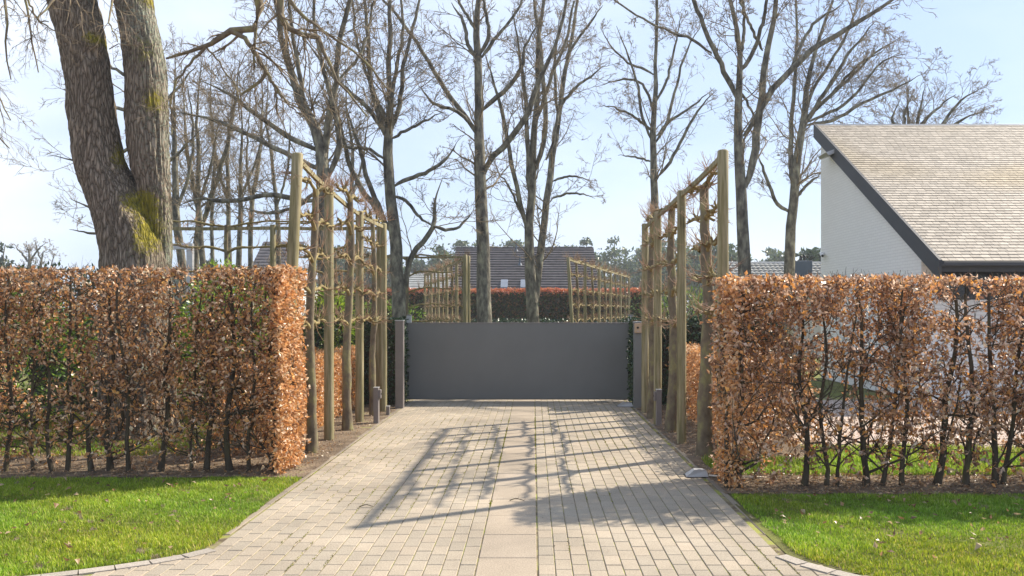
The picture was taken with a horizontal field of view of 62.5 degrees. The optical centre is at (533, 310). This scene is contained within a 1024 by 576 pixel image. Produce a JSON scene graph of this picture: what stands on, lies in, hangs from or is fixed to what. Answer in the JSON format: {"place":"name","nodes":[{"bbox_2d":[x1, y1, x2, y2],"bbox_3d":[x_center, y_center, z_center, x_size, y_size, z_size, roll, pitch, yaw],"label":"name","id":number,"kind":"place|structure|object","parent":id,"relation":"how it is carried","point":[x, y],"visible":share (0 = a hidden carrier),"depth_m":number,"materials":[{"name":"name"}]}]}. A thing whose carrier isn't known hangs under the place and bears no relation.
{"place":"outdoors","nodes":[
{"label":"outdoors","id":0,"kind":"place"},
{"bbox_2d":[0,410,261,456],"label":"grass","id":1,"kind":"structure","parent":0,"point":[157,449],"depth_m":10.74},
{"bbox_2d":[0,475,301,575],"bbox_3d":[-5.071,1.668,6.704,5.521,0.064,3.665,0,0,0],"label":"grass","id":2,"kind":"structure","parent":0,"point":[95,542],"depth_m":6.90,"materials":[{"name":"green plant"}]},
{"bbox_2d":[0,473,269,563],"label":"fallen leaves","id":3,"kind":"object","parent":2,"relation":"on","point":[68,545],"visible":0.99,"depth_m":7.12,"materials":[{"name":"brown plant"}]},
{"bbox_2d":[0,402,406,477],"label":"soil bed","id":4,"kind":"object","parent":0,"point":[306,469],"visible":0.2,"depth_m":9.40,"materials":[{"name":"brown soil"}]},
{"bbox_2d":[0,286,97,424],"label":"laurel shrub","id":5,"kind":"object","parent":4,"relation":"on","point":[16,375],"visible":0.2,"depth_m":12.54,"materials":[{"name":"green plant"}]},
{"bbox_2d":[53,321,201,407],"bbox_3d":[-6.931,0.837,14.587,2.915,1.877,1.207,0,0,0],"label":"rhododendron shrub","id":6,"kind":"object","parent":4,"relation":"on","point":[54,373],"visible":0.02,"depth_m":14.51,"materials":[{"name":"green plant"}]},
{"bbox_2d":[84,300,198,404],"bbox_3d":[-6.109,0.664,13.332,1.788,2.204,1.768,0,0,-45],"label":"laurel shrub","id":7,"kind":"object","parent":4,"relation":"on","point":[187,351],"visible":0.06,"depth_m":13.32,"materials":[{"name":"green plant"}]},
{"bbox_2d":[0,261,310,475],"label":"beech hedge","id":8,"kind":"object","parent":4,"relation":"on","point":[284,429],"visible":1,"depth_m":8.82,"materials":[{"name":"brown plant"}]},
{"bbox_2d":[0,442,341,477],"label":"fallen leaves","id":9,"kind":"object","parent":4,"relation":"on","point":[156,464],"visible":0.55,"depth_m":9.23,"materials":[{"name":"brown plant"}]},
{"bbox_2d":[0,0,411,440],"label":"mossy tree","id":10,"kind":"object","parent":4,"relation":"on","point":[130,209],"visible":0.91,"depth_m":11.22,"materials":[{"name":"brown plant"}]},
{"bbox_2d":[27,315,409,404],"bbox_3d":[-5.678,0.908,15.424,6.810,1.723,0.854,0,0,0],"label":"ivy hedge","id":11,"kind":"object","parent":4,"relation":"on","point":[390,363],"visible":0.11,"depth_m":15.20,"materials":[{"name":"green plant"}]},
{"bbox_2d":[173,253,273,416],"bbox_3d":[-4.760,0.411,13.182,1.871,2.707,1.971,0,0,0],"label":"laurel shrub","id":12,"kind":"object","parent":4,"relation":"on","point":[195,300],"visible":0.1,"depth_m":13.00,"materials":[{"name":"green plant"}]},
{"bbox_2d":[171,205,318,345],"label":"pleached tree","id":13,"kind":"object","parent":4,"relation":"on","point":[225,250],"visible":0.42,"depth_m":14.29,"materials":[{"name":"brown plant"}]},
{"bbox_2d":[202,344,354,454],"bbox_3d":[-3.456,1.138,12.320,1.051,1.186,5.311,0,0,0],"label":"beech hedge","id":14,"kind":"object","parent":4,"relation":"on","point":[319,363],"visible":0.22,"depth_m":12.08,"materials":[{"name":"orange plant"}]},
{"bbox_2d":[241,316,354,406],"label":"rhododendron shrub","id":15,"kind":"object","parent":4,"relation":"on","point":[317,341],"visible":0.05,"depth_m":14.32,"materials":[{"name":"green plant"}]},
{"bbox_2d":[271,146,346,452],"bbox_3d":[-2.622,-0.035,10.081,0.626,3.559,2.225,0,0,0],"label":"pleached tree","id":16,"kind":"object","parent":4,"relation":"on","point":[311,288],"visible":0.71,"depth_m":10.02,"materials":[{"name":"brown plant"}]},
{"bbox_2d":[265,206,375,321],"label":"pleached tree","id":17,"kind":"object","parent":4,"relation":"on","point":[321,272],"visible":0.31,"depth_m":14.34,"materials":[{"name":"brown plant"}]},
{"bbox_2d":[277,152,386,465],"bbox_3d":[-2.625,0.021,11.675,0.286,3.457,5.181,0,0,0],"label":"trellis frame","id":18,"kind":"object","parent":4,"relation":"on","point":[297,165],"visible":0.6,"depth_m":11.02,"materials":[{"name":"brown wood"}]},
{"bbox_2d":[303,270,368,369],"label":"laurel shrub","id":19,"kind":"object","parent":4,"relation":"on","point":[339,300],"visible":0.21,"depth_m":14.76,"materials":[{"name":"green plant"}]},
{"bbox_2d":[308,404,380,455],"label":"fallen leaves","id":20,"kind":"object","parent":4,"relation":"on","point":[341,433],"visible":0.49,"depth_m":11.46,"materials":[{"name":"brown plant"}]},
{"bbox_2d":[320,167,375,430],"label":"pleached tree","id":21,"kind":"object","parent":4,"relation":"on","point":[346,319],"visible":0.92,"depth_m":11.95,"materials":[{"name":"brown plant"}]},
{"bbox_2d":[353,197,395,415],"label":"pleached tree","id":22,"kind":"object","parent":4,"relation":"on","point":[374,293],"visible":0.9,"depth_m":13.56,"materials":[{"name":"brown plant"}]},
{"bbox_2d":[373,387,381,423],"bbox_3d":[-2.352,1.439,12.730,0.119,0.562,0.113,0,0,0],"label":"sensor post","id":23,"kind":"object","parent":4,"relation":"on","point":[377,394],"visible":0.98,"depth_m":12.68,"materials":[{"name":"grey metal"}]},
{"bbox_2d":[395,320,404,408],"bbox_3d":[-2.330,0.945,14.700,0.156,1.550,0.156,0,0,0],"label":"gate post","id":24,"kind":"object","parent":4,"relation":"on","point":[399,363],"visible":0.87,"depth_m":14.63,"materials":[{"name":"grey metal"}]},
{"bbox_2d":[232,242,317,316],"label":"house","id":25,"kind":"structure","parent":0,"point":[261,254],"depth_m":52.54,"materials":[{"name":"grey tile"}]},
{"bbox_2d":[0,312,820,401],"bbox_3d":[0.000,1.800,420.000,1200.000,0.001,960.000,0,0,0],"label":"ground","id":26,"kind":"structure","parent":0,"point":[92,312],"depth_m":30.58,"materials":[{"name":"soil"}]},
{"bbox_2d":[0,242,33,285],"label":"tree","id":27,"kind":"object","parent":26,"relation":"on","point":[3,260],"visible":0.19,"depth_m":84.92,"materials":[{"name":"green plant"}]},
{"bbox_2d":[9,237,67,307],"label":"bare tree","id":28,"kind":"object","parent":26,"relation":"on","point":[31,257],"visible":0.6,"depth_m":89.81,"materials":[{"name":"brown plant"}]},
{"bbox_2d":[172,235,806,315],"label":"pine forest","id":29,"kind":"object","parent":26,"relation":"on","point":[634,264],"visible":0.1,"depth_m":115.59,"materials":[{"name":"green plant"}]},
{"bbox_2d":[795,247,820,261],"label":"pine tree","id":30,"kind":"object","parent":26,"relation":"on","point":[813,255],"visible":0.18,"depth_m":59.49,"materials":[{"name":"green plant"}]},
{"bbox_2d":[865,55,1002,123],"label":"bare tree","id":31,"kind":"object","parent":26,"relation":"on","point":[920,112],"visible":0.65,"depth_m":29.77,"materials":[{"name":"grey plant"}]},
{"bbox_2d":[409,273,450,288],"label":"house","id":32,"kind":"structure","parent":0,"point":[413,280],"depth_m":63.78,"materials":[{"name":"white"}]},
{"bbox_2d":[4,368,904,397],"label":"yard lawn","id":33,"kind":"structure","parent":0,"point":[835,386],"depth_m":18.78,"materials":[{"name":"plant"}]},
{"bbox_2d":[2,254,95,376],"bbox_3d":[-9.773,0.269,16.738,2.821,2.993,2.385,0,0,0],"label":"rhododendron shrub","id":34,"kind":"object","parent":33,"relation":"on","point":[54,264],"visible":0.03,"depth_m":16.72,"materials":[{"name":"green plant"}]},
{"bbox_2d":[53,258,97,316],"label":"rhododendron shrub","id":35,"kind":"object","parent":33,"relation":"on","point":[82,286],"visible":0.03,"depth_m":16.57,"materials":[{"name":"green plant"}]},
{"bbox_2d":[0,7,234,234],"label":"bare tree","id":36,"kind":"object","parent":33,"relation":"on","point":[125,149],"visible":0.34,"depth_m":23.78,"materials":[{"name":"brown plant"}]},
{"bbox_2d":[173,243,193,315],"bbox_3d":[-7.580,0.175,17.000,1.440,3.050,0.100,0,0,0],"label":"metal frame","id":37,"kind":"object","parent":33,"relation":"on","point":[189,258],"visible":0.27,"depth_m":16.95,"materials":[{"name":"grey metal"}]},
{"bbox_2d":[162,23,258,316],"bbox_3d":[-10.793,-3.507,26.160,4.398,10.623,2.100,0,0,-19],"label":"bare tree","id":38,"kind":"object","parent":33,"relation":"on","point":[175,185],"visible":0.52,"depth_m":25.91,"materials":[{"name":"brown plant"}]},
{"bbox_2d":[163,30,263,308],"bbox_3d":[-10.989,-3.508,27.336,4.711,10.618,3.051,0,0,40],"label":"bare tree","id":39,"kind":"object","parent":33,"relation":"on","point":[206,211],"visible":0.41,"depth_m":27.58,"materials":[{"name":"brown plant"}]},
{"bbox_2d":[171,42,255,291],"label":"bare tree","id":40,"kind":"object","parent":33,"relation":"on","point":[211,240],"visible":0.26,"depth_m":31.95,"materials":[{"name":"brown plant"}]},
{"bbox_2d":[170,52,262,313],"bbox_3d":[-10.336,-3.300,27.148,2.908,10.203,2.881,0,0,0],"label":"bare tree","id":41,"kind":"object","parent":33,"relation":"on","point":[200,233],"visible":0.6,"depth_m":26.93,"materials":[{"name":"brown plant"}]},
{"bbox_2d":[182,32,272,265],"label":"bare tree","id":42,"kind":"object","parent":33,"relation":"on","point":[228,219],"visible":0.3,"depth_m":29.93,"materials":[{"name":"grey plant"}]},
{"bbox_2d":[202,60,295,294],"bbox_3d":[-10.192,-3.513,29.304,4.655,10.632,2.640,0,0,40],"label":"bare tree","id":43,"kind":"object","parent":33,"relation":"on","point":[242,190],"visible":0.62,"depth_m":28.93,"materials":[{"name":"brown plant"}]},
{"bbox_2d":[210,40,289,315],"bbox_3d":[-10.147,-4.126,31.036,2.741,11.857,3.537,0,0,20],"label":"bare tree","id":44,"kind":"object","parent":33,"relation":"on","point":[250,236],"visible":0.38,"depth_m":30.93,"materials":[{"name":"brown plant"}]},
{"bbox_2d":[122,0,406,308],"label":"bare tree","id":45,"kind":"object","parent":33,"relation":"on","point":[321,142],"visible":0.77,"depth_m":18.90,"materials":[{"name":"grey plant"}]},
{"bbox_2d":[220,57,315,265],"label":"bare tree","id":46,"kind":"object","parent":33,"relation":"on","point":[274,189],"visible":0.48,"depth_m":32.92,"materials":[{"name":"grey plant"}]},
{"bbox_2d":[299,249,371,323],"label":"pleached tree","id":47,"kind":"object","parent":33,"relation":"on","point":[335,261],"visible":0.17,"depth_m":22.97,"materials":[{"name":"brown plant"}]},
{"bbox_2d":[307,10,381,293],"bbox_3d":[-7.695,-4.973,33.962,3.503,13.556,3.356,0,0,0],"label":"bare tree","id":48,"kind":"object","parent":33,"relation":"on","point":[358,174],"visible":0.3,"depth_m":33.94,"materials":[{"name":"grey plant"}]},
{"bbox_2d":[339,298,427,322],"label":"garden shrub","id":49,"kind":"object","parent":33,"relation":"on","point":[388,308],"visible":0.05,"depth_m":27.48,"materials":[{"name":"green plant"}]},
{"bbox_2d":[301,255,466,322],"bbox_3d":[-4.230,0.117,23.000,4.868,3.267,0.127,0,0,0],"label":"trellis frame","id":50,"kind":"object","parent":33,"relation":"on","point":[464,257],"visible":0.27,"depth_m":22.96,"materials":[{"name":"brown wood"}]},
{"bbox_2d":[289,0,506,370],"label":"bare tree","id":51,"kind":"object","parent":33,"relation":"on","point":[389,119],"visible":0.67,"depth_m":20.96,"materials":[{"name":"grey plant"}]},
{"bbox_2d":[364,249,458,322],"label":"pleached tree","id":52,"kind":"object","parent":33,"relation":"on","point":[407,291],"visible":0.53,"depth_m":22.99,"materials":[{"name":"brown plant"}]},
{"bbox_2d":[420,266,433,319],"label":"pleached tree","id":53,"kind":"object","parent":33,"relation":"on","point":[427,316],"visible":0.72,"depth_m":33.82,"materials":[{"name":"brown plant"}]},
{"bbox_2d":[426,263,440,322],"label":"pleached tree","id":54,"kind":"object","parent":33,"relation":"on","point":[434,282],"visible":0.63,"depth_m":31.49,"materials":[{"name":"brown plant"}]},
{"bbox_2d":[434,260,450,322],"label":"pleached tree","id":55,"kind":"object","parent":33,"relation":"on","point":[442,279],"visible":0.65,"depth_m":29.18,"materials":[{"name":"brown plant"}]},
{"bbox_2d":[424,256,469,322],"bbox_3d":[-3.150,0.118,29.200,0.106,3.264,12.016,0,0,-13],"label":"trellis frame","id":56,"kind":"object","parent":33,"relation":"on","point":[456,291],"visible":0.41,"depth_m":27.99,"materials":[{"name":"brown wood"}]},
{"bbox_2d":[442,255,460,322],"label":"pleached tree","id":57,"kind":"object","parent":33,"relation":"on","point":[452,291],"visible":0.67,"depth_m":26.86,"materials":[{"name":"brown plant"}]},
{"bbox_2d":[451,249,474,322],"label":"pleached tree","id":58,"kind":"object","parent":33,"relation":"on","point":[460,318],"visible":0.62,"depth_m":24.54,"materials":[{"name":"brown plant"}]},
{"bbox_2d":[379,0,583,322],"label":"bare tree","id":59,"kind":"object","parent":33,"relation":"on","point":[483,296],"visible":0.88,"depth_m":21.88,"materials":[{"name":"grey plant"}]},
{"bbox_2d":[338,287,641,321],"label":"photinia hedge","id":60,"kind":"object","parent":33,"relation":"on","point":[509,303],"visible":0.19,"depth_m":38.57,"materials":[{"name":"red leaf"},{"name":"green leaf"},{"name":"dark bark"}]},
{"bbox_2d":[388,317,627,322],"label":"box hedge","id":61,"kind":"object","parent":33,"relation":"on","point":[519,320],"visible":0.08,"depth_m":33.73,"materials":[{"name":"green plant"}]},
{"bbox_2d":[448,0,632,322],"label":"bare tree","id":62,"kind":"object","parent":33,"relation":"on","point":[533,274],"visible":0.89,"depth_m":24.89,"materials":[{"name":"grey plant"}]},
{"bbox_2d":[562,251,587,322],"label":"pleached tree","id":63,"kind":"object","parent":33,"relation":"on","point":[576,305],"visible":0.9,"depth_m":25.26,"materials":[{"name":"brown plant"}]},
{"bbox_2d":[580,258,603,322],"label":"pleached tree","id":64,"kind":"object","parent":33,"relation":"on","point":[592,292],"visible":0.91,"depth_m":27.86,"materials":[{"name":"brown plant"}]},
{"bbox_2d":[566,257,629,322],"bbox_3d":[2.680,0.118,30.481,0.295,3.264,13.492,0,0,14],"label":"trellis frame","id":65,"kind":"object","parent":33,"relation":"on","point":[568,259],"visible":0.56,"depth_m":26.60,"materials":[{"name":"brown wood"}]},
{"bbox_2d":[594,261,615,322],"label":"pleached tree","id":66,"kind":"object","parent":33,"relation":"on","point":[606,304],"visible":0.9,"depth_m":30.45,"materials":[{"name":"brown plant"}]},
{"bbox_2d":[607,265,623,322],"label":"pleached tree","id":67,"kind":"object","parent":33,"relation":"on","point":[615,294],"visible":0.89,"depth_m":33.05,"materials":[{"name":"brown plant"}]},
{"bbox_2d":[619,271,631,318],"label":"pleached tree","id":68,"kind":"object","parent":33,"relation":"on","point":[625,285],"visible":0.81,"depth_m":35.66,"materials":[{"name":"brown plant"}]},
{"bbox_2d":[578,0,735,216],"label":"bare tree","id":69,"kind":"object","parent":33,"relation":"on","point":[654,175],"visible":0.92,"depth_m":27.94,"materials":[{"name":"grey plant"}]},
{"bbox_2d":[620,282,702,322],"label":"garden shrub","id":70,"kind":"object","parent":33,"relation":"on","point":[689,292],"visible":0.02,"depth_m":20.93,"materials":[{"name":"green plant"}]},
{"bbox_2d":[637,287,702,317],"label":"garden shrub","id":71,"kind":"object","parent":33,"relation":"on","point":[665,303],"visible":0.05,"depth_m":33.94,"materials":[{"name":"green plant"}]},
{"bbox_2d":[610,0,937,309],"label":"bare tree","id":72,"kind":"object","parent":33,"relation":"on","point":[742,180],"visible":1,"depth_m":19.89,"materials":[{"name":"grey plant"}]},
{"bbox_2d":[722,0,951,367],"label":"bare tree","id":73,"kind":"object","parent":33,"relation":"on","point":[795,176],"visible":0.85,"depth_m":24.93,"materials":[{"name":"grey plant"}]},
{"bbox_2d":[814,124,1023,399],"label":"house","id":74,"kind":"structure","parent":33,"relation":"on","point":[920,199],"depth_m":18.26,"materials":[{"name":"white painted brick"},{"name":"clay roof tiles"},{"name":"dark glass"}]},
{"bbox_2d":[818,150,833,159],"bbox_3d":[7.165,-3.810,20.500,0.290,0.180,0.600,0,0,0],"label":"floodlight","id":75,"kind":"object","parent":74,"relation":"attached to","point":[826,154],"visible":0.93,"depth_m":20.32,"materials":[{"name":"metal"}]},
{"bbox_2d":[937,272,1023,299],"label":"window","id":76,"kind":"structure","parent":74,"relation":"in","point":[984,274],"depth_m":15.98,"materials":[{"name":"black glass"}]},
{"bbox_2d":[12,398,1001,575],"bbox_3d":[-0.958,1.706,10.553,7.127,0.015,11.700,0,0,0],"label":"driveway","id":77,"kind":"structure","parent":0,"point":[508,547],"depth_m":7.19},
{"bbox_2d":[28,548,215,575],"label":"driveway edging","id":78,"kind":"object","parent":77,"relation":"on","point":[89,571],"visible":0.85,"depth_m":5.59,"materials":[{"name":"white concrete"}]},
{"bbox_2d":[173,224,379,386],"bbox_3d":[-4.760,0.148,14.310,4.387,3.204,0.125,0,0,0],"label":"trellis frame","id":79,"kind":"object","parent":77,"relation":"on","point":[272,228],"visible":0.17,"depth_m":14.28,"materials":[{"name":"brown wood"}]},
{"bbox_2d":[406,315,411,399],"bbox_3d":[-2.380,0.900,16.145,0.100,1.640,0.100,0,0,0],"label":"guide post","id":80,"kind":"object","parent":77,"relation":"on","point":[409,317],"visible":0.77,"depth_m":16.10,"materials":[{"name":"metal"}]},
{"bbox_2d":[407,323,629,399],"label":"sliding gate","id":81,"kind":"structure","parent":77,"relation":"on","point":[517,361],"depth_m":15.76,"materials":[{"name":"grey metal"}]},
{"bbox_2d":[266,404,799,575],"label":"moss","id":82,"kind":"object","parent":77,"relation":"on","point":[490,503],"visible":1,"depth_m":9.32,"materials":[{"name":"green plant"}]},
{"bbox_2d":[616,402,632,406],"bbox_3d":[1.620,1.662,14.950,0.279,0.074,0.227,0,0,0],"label":"gate stop cover","id":83,"kind":"object","parent":77,"relation":"on","point":[625,404],"visible":1,"depth_m":14.85,"materials":[{"name":"metal"}]},
{"bbox_2d":[633,322,641,407],"bbox_3d":[1.820,0.958,14.678,0.156,1.525,0.200,0,0,0],"label":"gate post","id":84,"kind":"object","parent":77,"relation":"on","point":[637,332],"visible":0.79,"depth_m":14.63,"materials":[{"name":"grey metal"}]},
{"bbox_2d":[683,468,708,477],"bbox_3d":[1.670,1.662,8.660,0.229,0.074,0.185,0,0,0],"label":"gate stop cover","id":85,"kind":"object","parent":77,"relation":"on","point":[697,473],"visible":1,"depth_m":8.58,"materials":[{"name":"metal"}]},
{"bbox_2d":[775,554,860,575],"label":"driveway edging","id":86,"kind":"object","parent":77,"relation":"on","point":[805,564],"visible":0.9,"depth_m":5.57,"materials":[{"name":"white concrete"}]},
{"bbox_2d":[0,0,1023,311],"label":"sky","id":87,"kind":"structure","parent":0,"point":[975,33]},
{"bbox_2d":[450,241,597,291],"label":"house","id":88,"kind":"structure","parent":0,"point":[507,268],"depth_m":51.87,"materials":[{"name":"grey tile"}]},
{"bbox_2d":[631,402,899,493],"bbox_3d":[2.590,1.697,11.700,1.620,0.028,7.800,0,0,0],"label":"soil bed","id":89,"kind":"object","parent":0,"point":[686,448],"visible":0.16,"depth_m":8.50,"materials":[{"name":"brown soil"}]},
{"bbox_2d":[633,195,674,418],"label":"pleached tree","id":90,"kind":"object","parent":89,"relation":"on","point":[649,267],"visible":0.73,"depth_m":13.20,"materials":[{"name":"brown plant"}]},
{"bbox_2d":[653,389,661,424],"bbox_3d":[1.842,1.444,12.500,0.119,0.552,0.113,0,0,0],"label":"sensor post","id":91,"kind":"object","parent":89,"relation":"on","point":[657,395],"visible":0.95,"depth_m":12.45,"materials":[{"name":"grey metal"}]},
{"bbox_2d":[649,173,698,432],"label":"pleached tree","id":92,"kind":"object","parent":89,"relation":"on","point":[668,233],"visible":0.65,"depth_m":11.74,"materials":[{"name":"brown plant"}]},
{"bbox_2d":[641,149,728,475],"bbox_3d":[1.887,0.057,11.275,0.135,3.386,5.472,0,0,-1],"label":"trellis frame","id":93,"kind":"object","parent":89,"relation":"on","point":[720,162],"visible":0.79,"depth_m":10.75,"materials":[{"name":"brown wood"}]},
{"bbox_2d":[625,315,780,404],"bbox_3d":[3.095,0.906,15.430,2.798,1.719,0.845,0,0,0],"label":"ivy hedge","id":94,"kind":"object","parent":89,"relation":"on","point":[693,327],"visible":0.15,"depth_m":15.20,"materials":[{"name":"green plant"}]},
{"bbox_2d":[671,151,745,456],"bbox_3d":[1.995,-0.018,9.895,0.622,3.520,2.154,0,0,0],"label":"pleached tree","id":95,"kind":"object","parent":89,"relation":"on","point":[704,396],"visible":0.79,"depth_m":9.77,"materials":[{"name":"brown plant"}]},
{"bbox_2d":[653,404,766,471],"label":"fallen leaves","id":96,"kind":"object","parent":89,"relation":"on","point":[691,437],"visible":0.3,"depth_m":11.07,"materials":[{"name":"brown plant"}]},
{"bbox_2d":[665,342,826,462],"bbox_3d":[2.806,1.099,12.106,1.032,1.255,5.820,0,0,0],"label":"beech hedge","id":97,"kind":"object","parent":89,"relation":"on","point":[693,355],"visible":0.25,"depth_m":10.18,"materials":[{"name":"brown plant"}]},
{"bbox_2d":[715,255,820,355],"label":"house","id":98,"kind":"structure","parent":0,"point":[777,268],"depth_m":34.49,"materials":[{"name":"tile"}]},
{"bbox_2d":[728,491,1023,575],"bbox_3d":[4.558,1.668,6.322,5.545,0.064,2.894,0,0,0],"label":"grass","id":99,"kind":"structure","parent":0,"point":[944,509],"depth_m":6.47,"materials":[{"name":"green plant"}]},
{"bbox_2d":[760,487,1023,557],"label":"fallen leaves","id":100,"kind":"object","parent":99,"relation":"on","point":[977,545],"visible":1,"depth_m":6.76,"materials":[{"name":"brown plant"}]},
{"bbox_2d":[760,400,1023,449],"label":"gravel","id":101,"kind":"structure","parent":0,"point":[855,433],"depth_m":12.58,"materials":[{"name":"beige gravel"}]},
{"bbox_2d":[785,403,1021,447],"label":"fallen leaves","id":102,"kind":"object","parent":101,"relation":"on","point":[900,423],"visible":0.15,"depth_m":12.24,"materials":[{"name":"brown plant"}]},
{"bbox_2d":[870,473,1023,493],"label":"soil bed","id":103,"kind":"object","parent":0,"point":[956,487],"visible":0.58,"depth_m":8.13,"materials":[{"name":"brown soil"}]},
{"bbox_2d":[699,268,1023,489],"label":"beech hedge","id":104,"kind":"object","parent":103,"relation":"on","point":[735,348],"visible":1,"depth_m":8.10,"materials":[{"name":"brown plant"}]},
{"bbox_2d":[710,469,1023,494],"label":"fallen leaves","id":105,"kind":"object","parent":103,"relation":"on","point":[920,483],"visible":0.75,"depth_m":8.12,"materials":[{"name":"brown plant"}]},
{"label":"garden lawn","id":106,"kind":"structure","parent":0,"visible":0},
{"bbox_2d":[701,441,1023,475],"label":"grass","id":107,"kind":"structure","parent":106,"relation":"on","point":[981,467],"depth_m":9.13,"materials":[{"name":"green plant"}]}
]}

